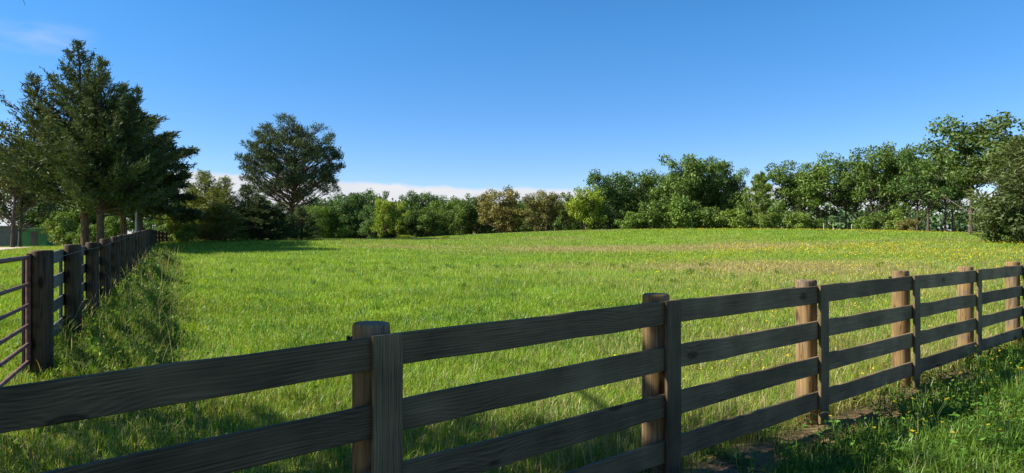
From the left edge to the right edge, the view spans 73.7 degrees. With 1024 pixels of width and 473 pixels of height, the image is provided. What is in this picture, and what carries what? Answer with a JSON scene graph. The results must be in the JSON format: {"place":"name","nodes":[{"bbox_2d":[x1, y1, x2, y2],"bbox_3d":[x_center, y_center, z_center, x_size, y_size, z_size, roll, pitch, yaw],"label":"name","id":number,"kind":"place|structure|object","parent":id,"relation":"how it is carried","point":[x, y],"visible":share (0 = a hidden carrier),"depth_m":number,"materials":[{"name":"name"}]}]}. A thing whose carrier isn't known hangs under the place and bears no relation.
{"place":"outdoors","nodes":[
{"label":"outdoors","id":0,"kind":"place"},
{"bbox_2d":[0,228,1023,306],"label":"meadow grass","id":1,"kind":"structure","parent":0,"point":[432,280],"depth_m":30.62,"materials":[{"name":"green plant"}]},
{"bbox_2d":[0,230,1023,472],"bbox_3d":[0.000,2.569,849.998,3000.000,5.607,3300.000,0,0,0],"label":"ground","id":2,"kind":"structure","parent":0,"point":[755,449],"depth_m":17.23,"materials":[{"name":"green plant"}]},
{"bbox_2d":[0,193,15,223],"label":"broadleaf tree","id":3,"kind":"object","parent":2,"relation":"on","point":[3,207],"visible":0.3,"depth_m":77.41,"materials":[{"name":"green plant"}]},
{"bbox_2d":[0,226,35,246],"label":"grey shed","id":4,"kind":"structure","parent":2,"relation":"on","point":[5,234],"depth_m":67.00,"materials":[{"name":"grey metal"}]},
{"bbox_2d":[0,246,48,249],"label":"gravel drive","id":5,"kind":"structure","parent":2,"relation":"on","point":[1,248],"depth_m":57.31,"materials":[{"name":"beige gravel"}]},
{"bbox_2d":[0,119,53,246],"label":"slender tree","id":6,"kind":"object","parent":2,"relation":"on","point":[4,183],"visible":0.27,"depth_m":60.79,"materials":[{"name":"green plant"}]},
{"bbox_2d":[0,162,59,246],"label":"slender tree","id":7,"kind":"object","parent":2,"relation":"on","point":[23,203],"visible":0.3,"depth_m":62.91,"materials":[{"name":"green plant"}]},
{"bbox_2d":[3,201,66,227],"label":"broadleaf tree","id":8,"kind":"object","parent":2,"relation":"on","point":[32,215],"visible":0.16,"depth_m":78.05,"materials":[{"name":"green plant"}]},
{"bbox_2d":[22,228,59,246],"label":"green shed","id":9,"kind":"structure","parent":2,"relation":"on","point":[33,237],"depth_m":66.00,"materials":[{"name":"paint"}]},
{"bbox_2d":[31,231,36,245],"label":"doorway","id":10,"kind":"structure","parent":9,"relation":"in","point":[33,233],"depth_m":65.95,"materials":[{"name":"black plastic"}]},
{"bbox_2d":[40,218,77,245],"bbox_3d":[-39.579,-0.235,60.213,3.029,2.778,3.310,0,0,26],"label":"shrub","id":11,"kind":"object","parent":2,"relation":"on","point":[58,231],"visible":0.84,"depth_m":59.46,"materials":[{"name":"green plant"}]},
{"bbox_2d":[33,201,96,239],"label":"broadleaf tree","id":12,"kind":"object","parent":2,"relation":"on","point":[74,217],"visible":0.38,"depth_m":76.27,"materials":[{"name":"green plant"}]},
{"bbox_2d":[65,224,96,243],"bbox_3d":[-34.926,-0.094,55.804,2.491,2.167,2.280,0,0,-44],"label":"shrub","id":13,"kind":"object","parent":2,"relation":"on","point":[92,233],"visible":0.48,"depth_m":55.68,"materials":[{"name":"green plant"}]},
{"bbox_2d":[0,39,188,245],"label":"red cedar","id":14,"kind":"object","parent":2,"relation":"on","point":[70,73],"visible":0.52,"depth_m":38.89,"materials":[{"name":"green plant"}]},
{"bbox_2d":[21,229,170,380],"bbox_3d":[-16.222,0.654,30.171,1.066,2.206,52.596,0,0,-25],"label":"weathered fence","id":15,"kind":"object","parent":2,"relation":"on","point":[118,253],"visible":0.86,"depth_m":8.78,"materials":[{"name":"wood"}]},
{"bbox_2d":[0,254,30,386],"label":"tube gate","id":16,"kind":"structure","parent":15,"relation":"attached to","point":[26,327],"depth_m":6.30,"materials":[{"name":"black metal"}]},
{"bbox_2d":[13,54,184,250],"bbox_3d":[-23.464,-4.649,38.995,7.893,11.648,8.850,0,0,-2],"label":"red cedar","id":17,"kind":"object","parent":2,"relation":"on","point":[118,172],"visible":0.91,"depth_m":38.37,"materials":[{"name":"green plant"}]},
{"bbox_2d":[89,211,134,238],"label":"broadleaf tree","id":18,"kind":"object","parent":2,"relation":"on","point":[95,222],"visible":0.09,"depth_m":79.94,"materials":[{"name":"green plant"}]},
{"bbox_2d":[104,216,129,238],"bbox_3d":[-33.915,-0.410,57.766,2.833,2.810,3.096,0,0,41],"label":"shrub","id":19,"kind":"object","parent":2,"relation":"on","point":[112,227],"visible":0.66,"depth_m":57.59,"materials":[{"name":"green plant"}]},
{"bbox_2d":[135,212,136,231],"bbox_3d":[-23.830,-0.680,43.001,0.404,2.898,0.120,0,0,0],"label":"bent pole","id":20,"kind":"object","parent":2,"relation":"on","point":[136,222],"visible":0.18,"depth_m":42.97,"materials":[{"name":"metal"}]},
{"bbox_2d":[116,198,166,232],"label":"broadleaf tree","id":21,"kind":"object","parent":2,"relation":"on","point":[144,220],"visible":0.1,"depth_m":78.22,"materials":[{"name":"green plant"}]},
{"bbox_2d":[103,81,196,234],"bbox_3d":[-24.991,-4.574,44.129,8.546,10.985,7.622,0,0,-15],"label":"red cedar","id":22,"kind":"object","parent":2,"relation":"on","point":[123,225],"visible":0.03,"depth_m":44.16,"materials":[{"name":"green plant"}]},
{"bbox_2d":[103,109,205,230],"bbox_3d":[-25.176,-3.919,45.842,8.737,9.427,9.244,0,0,33],"label":"pine tree","id":23,"kind":"object","parent":2,"relation":"on","point":[180,213],"visible":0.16,"depth_m":45.86,"materials":[{"name":"green plant"}]},
{"bbox_2d":[143,215,173,240],"bbox_3d":[-29.417,-0.544,58.157,3.612,2.729,3.306,0,0,35],"label":"shrub","id":24,"kind":"object","parent":2,"relation":"on","point":[157,227],"visible":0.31,"depth_m":57.53,"materials":[{"name":"green plant"}]},
{"bbox_2d":[0,244,317,403],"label":"fence weeds","id":25,"kind":"object","parent":2,"relation":"on","point":[116,329],"visible":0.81,"depth_m":8.75,"materials":[{"name":"green plant"}]},
{"bbox_2d":[152,202,195,241],"bbox_3d":[-24.782,-1.048,50.087,2.361,3.597,2.580,0,0,0],"label":"shrub","id":26,"kind":"object","parent":2,"relation":"on","point":[171,227],"visible":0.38,"depth_m":49.47,"materials":[{"name":"green plant"}]},
{"bbox_2d":[162,182,203,241],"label":"young cedar","id":27,"kind":"object","parent":2,"relation":"on","point":[192,186],"visible":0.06,"depth_m":53.71,"materials":[{"name":"green plant"}]},
{"bbox_2d":[172,222,202,241],"bbox_3d":[-22.279,-0.204,46.934,1.531,1.553,1.673,0,0,4],"label":"shrub","id":28,"kind":"object","parent":2,"relation":"on","point":[190,232],"visible":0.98,"depth_m":46.78,"materials":[{"name":"green plant"}]},
{"bbox_2d":[181,169,234,240],"bbox_3d":[-23.805,-2.371,52.847,4.824,5.855,4.856,0,0,10],"label":"young cedar","id":29,"kind":"object","parent":2,"relation":"on","point":[205,178],"visible":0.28,"depth_m":52.61,"materials":[{"name":"green plant"}]},
{"bbox_2d":[176,201,253,240],"bbox_3d":[-20.987,-1.040,48.846,4.646,2.998,4.676,0,0,-7],"label":"young cedar","id":30,"kind":"object","parent":2,"relation":"on","point":[230,226],"visible":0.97,"depth_m":48.56,"materials":[{"name":"green plant"}]},
{"bbox_2d":[189,175,251,240],"bbox_3d":[-22.091,-2.118,51.922,5.002,5.235,5.086,0,0,-20],"label":"young cedar","id":31,"kind":"object","parent":2,"relation":"on","point":[224,195],"visible":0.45,"depth_m":51.44,"materials":[{"name":"green plant"}]},
{"bbox_2d":[231,183,273,239],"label":"young cedar","id":32,"kind":"object","parent":2,"relation":"on","point":[243,194],"visible":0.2,"depth_m":53.59,"materials":[{"name":"green plant"}]},
{"bbox_2d":[236,193,291,240],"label":"young cedar","id":33,"kind":"object","parent":2,"relation":"on","point":[260,213],"visible":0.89,"depth_m":51.49,"materials":[{"name":"green plant"}]},
{"bbox_2d":[254,201,306,240],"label":"young cedar","id":34,"kind":"object","parent":2,"relation":"on","point":[288,233],"visible":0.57,"depth_m":52.74,"materials":[{"name":"green plant"}]},
{"bbox_2d":[234,112,346,238],"bbox_3d":[-19.945,-5.232,61.888,9.759,11.710,9.802,0,0,-5],"label":"pine tree","id":35,"kind":"object","parent":2,"relation":"on","point":[294,175],"visible":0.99,"depth_m":60.30,"materials":[{"name":"green plant"}]},
{"bbox_2d":[283,205,322,239],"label":"young cedar","id":36,"kind":"object","parent":2,"relation":"on","point":[304,217],"visible":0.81,"depth_m":54.76,"materials":[{"name":"green plant"}]},
{"bbox_2d":[303,204,335,238],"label":"woodland tree","id":37,"kind":"object","parent":2,"relation":"on","point":[318,211],"visible":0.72,"depth_m":116.89,"materials":[{"name":"green plant"}]},
{"bbox_2d":[309,196,351,238],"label":"woodland tree","id":38,"kind":"object","parent":2,"relation":"on","point":[327,202],"visible":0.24,"depth_m":121.49,"materials":[{"name":"green plant"}]},
{"bbox_2d":[322,193,367,238],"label":"woodland tree","id":39,"kind":"object","parent":2,"relation":"on","point":[342,208],"visible":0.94,"depth_m":119.13,"materials":[{"name":"green plant"}]},
{"bbox_2d":[345,188,374,237],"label":"woodland tree","id":40,"kind":"object","parent":2,"relation":"on","point":[366,197],"visible":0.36,"depth_m":122.28,"materials":[{"name":"green plant"}]},
{"bbox_2d":[357,204,387,237],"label":"woodland tree","id":41,"kind":"object","parent":2,"relation":"on","point":[366,224],"visible":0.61,"depth_m":115.60,"materials":[{"name":"green plant"}]},
{"bbox_2d":[364,190,394,237],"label":"woodland tree","id":42,"kind":"object","parent":2,"relation":"on","point":[384,197],"visible":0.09,"depth_m":127.62,"materials":[{"name":"green plant"}]},
{"bbox_2d":[370,198,392,237],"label":"woodland tree","id":43,"kind":"object","parent":2,"relation":"on","point":[381,213],"visible":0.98,"depth_m":111.44,"materials":[{"name":"green plant"}]},
{"bbox_2d":[386,200,410,237],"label":"woodland tree","id":44,"kind":"object","parent":2,"relation":"on","point":[396,220],"visible":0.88,"depth_m":111.58,"materials":[{"name":"green plant"}]},
{"bbox_2d":[400,235,413,237],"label":"sapling","id":45,"kind":"object","parent":2,"relation":"on","point":[406,236],"visible":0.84,"depth_m":71.74,"materials":[{"name":"green plant"}]},
{"bbox_2d":[396,209,425,237],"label":"woodland tree","id":46,"kind":"object","parent":2,"relation":"on","point":[406,222],"visible":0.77,"depth_m":110.98,"materials":[{"name":"green plant"}]},
{"bbox_2d":[395,191,427,236],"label":"woodland tree","id":47,"kind":"object","parent":2,"relation":"on","point":[408,206],"visible":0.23,"depth_m":122.59,"materials":[{"name":"green plant"}]},
{"bbox_2d":[406,189,447,236],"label":"woodland tree","id":48,"kind":"object","parent":2,"relation":"on","point":[416,198],"visible":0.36,"depth_m":121.36,"materials":[{"name":"green plant"}]},
{"bbox_2d":[412,205,455,236],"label":"woodland tree","id":49,"kind":"object","parent":2,"relation":"on","point":[429,218],"visible":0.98,"depth_m":110.98,"materials":[{"name":"green plant"}]},
{"bbox_2d":[429,198,461,235],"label":"woodland tree","id":50,"kind":"object","parent":2,"relation":"on","point":[449,205],"visible":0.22,"depth_m":120.27,"materials":[{"name":"green plant"}]},
{"bbox_2d":[438,195,480,235],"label":"woodland tree","id":51,"kind":"object","parent":2,"relation":"on","point":[464,208],"visible":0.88,"depth_m":115.09,"materials":[{"name":"green plant"}]},
{"bbox_2d":[457,193,494,233],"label":"woodland tree","id":52,"kind":"object","parent":2,"relation":"on","point":[480,228],"visible":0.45,"depth_m":117.06,"materials":[{"name":"green plant"}]},
{"bbox_2d":[476,185,525,232],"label":"brown oak","id":53,"kind":"object","parent":2,"relation":"on","point":[501,214],"visible":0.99,"depth_m":107.01,"materials":[{"name":"green plant"}]},
{"bbox_2d":[0,261,1023,472],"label":"board fence","id":54,"kind":"object","parent":2,"relation":"on","point":[380,415],"visible":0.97,"depth_m":3.79,"materials":[{"name":"black wood"}]},
{"bbox_2d":[1,228,1022,402],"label":"field flowers","id":55,"kind":"object","parent":2,"relation":"on","point":[816,265],"visible":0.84,"depth_m":33.48,"materials":[{"name":"yellow plant"}]},
{"bbox_2d":[513,198,537,231],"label":"oak tree","id":56,"kind":"object","parent":2,"relation":"on","point":[521,206],"visible":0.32,"depth_m":115.39,"materials":[{"name":"green plant"}]},
{"bbox_2d":[287,183,774,238],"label":"deep woods","id":57,"kind":"object","parent":2,"relation":"on","point":[553,226],"visible":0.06,"depth_m":129.28,"materials":[{"name":"green plant"}]},
{"bbox_2d":[520,189,570,231],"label":"brown oak","id":58,"kind":"object","parent":2,"relation":"on","point":[547,207],"visible":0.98,"depth_m":105.20,"materials":[{"name":"green plant"}]},
{"bbox_2d":[555,192,579,230],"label":"oak tree","id":59,"kind":"object","parent":2,"relation":"on","point":[561,215],"visible":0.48,"depth_m":115.41,"materials":[{"name":"green plant"}]},
{"bbox_2d":[564,184,607,229],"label":"oak tree","id":60,"kind":"object","parent":2,"relation":"on","point":[581,206],"visible":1,"depth_m":103.08,"materials":[{"name":"green plant"}]},
{"bbox_2d":[168,199,1009,240],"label":"woods","id":61,"kind":"object","parent":2,"relation":"on","point":[836,222],"visible":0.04,"depth_m":239.15,"materials":[{"name":"green plant"}]},
{"bbox_2d":[583,168,637,229],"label":"oak tree","id":62,"kind":"object","parent":2,"relation":"on","point":[604,186],"visible":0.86,"depth_m":105.44,"materials":[{"name":"green plant"}]},
{"bbox_2d":[605,176,641,227],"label":"oak tree","id":63,"kind":"object","parent":2,"relation":"on","point":[618,214],"visible":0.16,"depth_m":112.74,"materials":[{"name":"green plant"}]},
{"bbox_2d":[614,211,644,228],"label":"shrub","id":64,"kind":"object","parent":2,"relation":"on","point":[631,219],"visible":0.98,"depth_m":98.57,"materials":[{"name":"green plant"}]},
{"bbox_2d":[621,167,667,228],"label":"oak tree","id":65,"kind":"object","parent":2,"relation":"on","point":[645,193],"visible":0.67,"depth_m":107.62,"materials":[{"name":"green plant"}]},
{"bbox_2d":[637,198,673,228],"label":"shrub","id":66,"kind":"object","parent":2,"relation":"on","point":[653,218],"visible":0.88,"depth_m":98.23,"materials":[{"name":"green plant"}]},
{"bbox_2d":[637,171,674,228],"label":"oak tree","id":67,"kind":"object","parent":2,"relation":"on","point":[658,178],"visible":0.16,"depth_m":110.82,"materials":[{"name":"green plant"}]},
{"bbox_2d":[651,153,707,228],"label":"oak tree","id":68,"kind":"object","parent":2,"relation":"on","point":[680,185],"visible":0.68,"depth_m":102.09,"materials":[{"name":"green plant"}]},
{"bbox_2d":[662,195,702,228],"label":"shrub","id":69,"kind":"object","parent":2,"relation":"on","point":[678,205],"visible":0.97,"depth_m":96.26,"materials":[{"name":"green plant"}]},
{"bbox_2d":[680,155,714,228],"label":"oak tree","id":70,"kind":"object","parent":2,"relation":"on","point":[707,161],"visible":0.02,"depth_m":111.08,"materials":[{"name":"green plant"}]},
{"bbox_2d":[693,205,725,228],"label":"shrub","id":71,"kind":"object","parent":2,"relation":"on","point":[710,218],"visible":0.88,"depth_m":95.34,"materials":[{"name":"green plant"}]},
{"bbox_2d":[684,156,738,228],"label":"oak tree","id":72,"kind":"object","parent":2,"relation":"on","point":[714,168],"visible":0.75,"depth_m":103.05,"materials":[{"name":"green plant"}]},
{"bbox_2d":[705,445,731,459],"bbox_3d":[1.502,1.600,5.048,0.275,0.068,0.217,0,0,30],"label":"weed rosette","id":73,"kind":"object","parent":2,"relation":"on","point":[712,449],"visible":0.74,"depth_m":5.06,"materials":[{"name":"green plant"}]},
{"bbox_2d":[710,166,753,222],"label":"oak tree","id":74,"kind":"object","parent":2,"relation":"on","point":[735,198],"visible":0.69,"depth_m":102.55,"materials":[{"name":"green plant"}]},
{"bbox_2d":[716,208,753,228],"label":"shrub","id":75,"kind":"object","parent":2,"relation":"on","point":[735,218],"visible":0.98,"depth_m":92.37,"materials":[{"name":"green plant"}]},
{"bbox_2d":[720,449,759,471],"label":"weed rosette","id":76,"kind":"object","parent":2,"relation":"on","point":[738,456],"visible":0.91,"depth_m":4.84,"materials":[{"name":"green plant"}]},
{"bbox_2d":[744,171,773,227],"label":"pine tree","id":77,"kind":"object","parent":2,"relation":"on","point":[758,178],"visible":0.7,"depth_m":97.33,"materials":[{"name":"green plant"}]},
{"bbox_2d":[751,428,772,442],"bbox_3d":[1.983,1.590,5.463,0.252,0.096,0.256,0,0,12],"label":"weed rosette","id":78,"kind":"object","parent":2,"relation":"on","point":[770,440],"visible":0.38,"depth_m":5.43,"materials":[{"name":"green plant"}]},
{"bbox_2d":[749,210,778,228],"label":"shrub","id":79,"kind":"object","parent":2,"relation":"on","point":[762,220],"visible":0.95,"depth_m":91.70,"materials":[{"name":"green plant"}]},
{"bbox_2d":[765,198,793,228],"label":"shrub","id":80,"kind":"object","parent":2,"relation":"on","point":[783,213],"visible":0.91,"depth_m":91.58,"materials":[{"name":"green plant"}]},
{"bbox_2d":[752,160,814,228],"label":"oak tree","id":81,"kind":"object","parent":2,"relation":"on","point":[787,191],"visible":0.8,"depth_m":95.43,"materials":[{"name":"green plant"}]},
{"bbox_2d":[773,446,801,457],"bbox_3d":[2.048,1.600,5.098,0.224,0.063,0.217,0,0,17],"label":"weed rosette","id":82,"kind":"object","parent":2,"relation":"on","point":[792,449],"visible":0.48,"depth_m":5.08,"materials":[{"name":"green plant"}]},
{"bbox_2d":[784,211,811,228],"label":"shrub","id":83,"kind":"object","parent":2,"relation":"on","point":[804,221],"visible":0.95,"depth_m":89.38,"materials":[{"name":"green plant"}]},
{"bbox_2d":[772,169,828,228],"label":"oak tree","id":84,"kind":"object","parent":2,"relation":"on","point":[798,197],"visible":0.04,"depth_m":103.68,"materials":[{"name":"green plant"}]},
{"bbox_2d":[807,218,830,229],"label":"shrub","id":85,"kind":"object","parent":2,"relation":"on","point":[817,223],"visible":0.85,"depth_m":89.76,"materials":[{"name":"green plant"}]},
{"bbox_2d":[787,151,851,229],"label":"oak tree","id":86,"kind":"object","parent":2,"relation":"on","point":[822,175],"visible":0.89,"depth_m":92.28,"materials":[{"name":"green plant"}]},
{"bbox_2d":[827,172,868,228],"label":"oak tree","id":87,"kind":"object","parent":2,"relation":"on","point":[845,201],"visible":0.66,"depth_m":93.42,"materials":[{"name":"green plant"}]},
{"bbox_2d":[682,338,1023,472],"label":"ground cover","id":88,"kind":"object","parent":2,"relation":"on","point":[987,428],"visible":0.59,"depth_m":5.52,"materials":[{"name":"green plant"}]},
{"bbox_2d":[828,161,889,223],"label":"oak tree","id":89,"kind":"object","parent":2,"relation":"on","point":[875,206],"visible":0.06,"depth_m":100.88,"materials":[{"name":"green plant"}]},
{"bbox_2d":[851,216,871,229],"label":"shrub","id":90,"kind":"object","parent":2,"relation":"on","point":[860,225],"visible":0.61,"depth_m":85.94,"materials":[{"name":"green plant"}]},
{"bbox_2d":[840,145,907,228],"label":"oak tree","id":91,"kind":"object","parent":2,"relation":"on","point":[861,170],"visible":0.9,"depth_m":87.48,"materials":[{"name":"green plant"}]},
{"bbox_2d":[862,211,893,229],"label":"shrub","id":92,"kind":"object","parent":2,"relation":"on","point":[870,221],"visible":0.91,"depth_m":83.41,"materials":[{"name":"green plant"}]},
{"bbox_2d":[867,151,897,212],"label":"oak tree","id":93,"kind":"object","parent":2,"relation":"on","point":[880,193],"visible":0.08,"depth_m":99.52,"materials":[{"name":"green plant"}]},
{"bbox_2d":[882,209,906,230],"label":"shrub","id":94,"kind":"object","parent":2,"relation":"on","point":[897,216],"visible":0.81,"depth_m":81.90,"materials":[{"name":"green plant"}]},
{"bbox_2d":[869,141,938,230],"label":"oak tree","id":95,"kind":"object","parent":2,"relation":"on","point":[888,158],"visible":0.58,"depth_m":85.71,"materials":[{"name":"green plant"}]},
{"bbox_2d":[893,403,917,412],"bbox_3d":[3.585,1.592,6.231,0.268,0.100,0.263,0,0,15],"label":"weed rosette","id":96,"kind":"object","parent":2,"relation":"on","point":[898,405],"visible":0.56,"depth_m":6.24,"materials":[{"name":"green plant"}]},
{"bbox_2d":[895,218,919,230],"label":"shrub","id":97,"kind":"object","parent":2,"relation":"on","point":[907,226],"visible":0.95,"depth_m":79.66,"materials":[{"name":"green plant"}]},
{"bbox_2d":[888,152,942,231],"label":"oak tree","id":98,"kind":"object","parent":2,"relation":"on","point":[922,216],"visible":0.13,"depth_m":95.94,"materials":[{"name":"green plant"}]},
{"bbox_2d":[885,144,968,231],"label":"oak tree","id":99,"kind":"object","parent":2,"relation":"on","point":[924,184],"visible":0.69,"depth_m":79.96,"materials":[{"name":"green plant"}]},
{"bbox_2d":[918,154,970,231],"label":"oak tree","id":100,"kind":"object","parent":2,"relation":"on","point":[959,210],"visible":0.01,"depth_m":91.82,"materials":[{"name":"green plant"}]},
{"bbox_2d":[930,169,977,231],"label":"oak tree","id":101,"kind":"object","parent":2,"relation":"on","point":[956,200],"visible":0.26,"depth_m":79.62,"materials":[{"name":"green plant"}]},
{"bbox_2d":[916,112,1012,232],"bbox_3d":[41.703,-5.600,61.862,9.276,11.342,7.082,0,0,49],"label":"oak tree","id":102,"kind":"object","parent":2,"relation":"on","point":[957,157],"visible":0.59,"depth_m":61.97,"materials":[{"name":"green plant"}]},
{"bbox_2d":[942,110,1023,189],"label":"oak tree","id":103,"kind":"object","parent":2,"relation":"on","point":[971,172],"visible":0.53,"depth_m":56.99,"materials":[{"name":"green plant"}]},
{"bbox_2d":[959,135,1023,241],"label":"red cedar","id":104,"kind":"object","parent":2,"relation":"on","point":[1014,172],"visible":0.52,"depth_m":41.96,"materials":[{"name":"green plant"}]},
{"bbox_2d":[971,192,1023,242],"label":"shrub","id":105,"kind":"object","parent":2,"relation":"on","point":[1011,218],"visible":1,"depth_m":39.70,"materials":[{"name":"green plant"}]},
{"bbox_2d":[0,0,1023,233],"label":"sky","id":106,"kind":"structure","parent":0,"point":[448,98],"materials":[{"name":"blue"}]}
]}

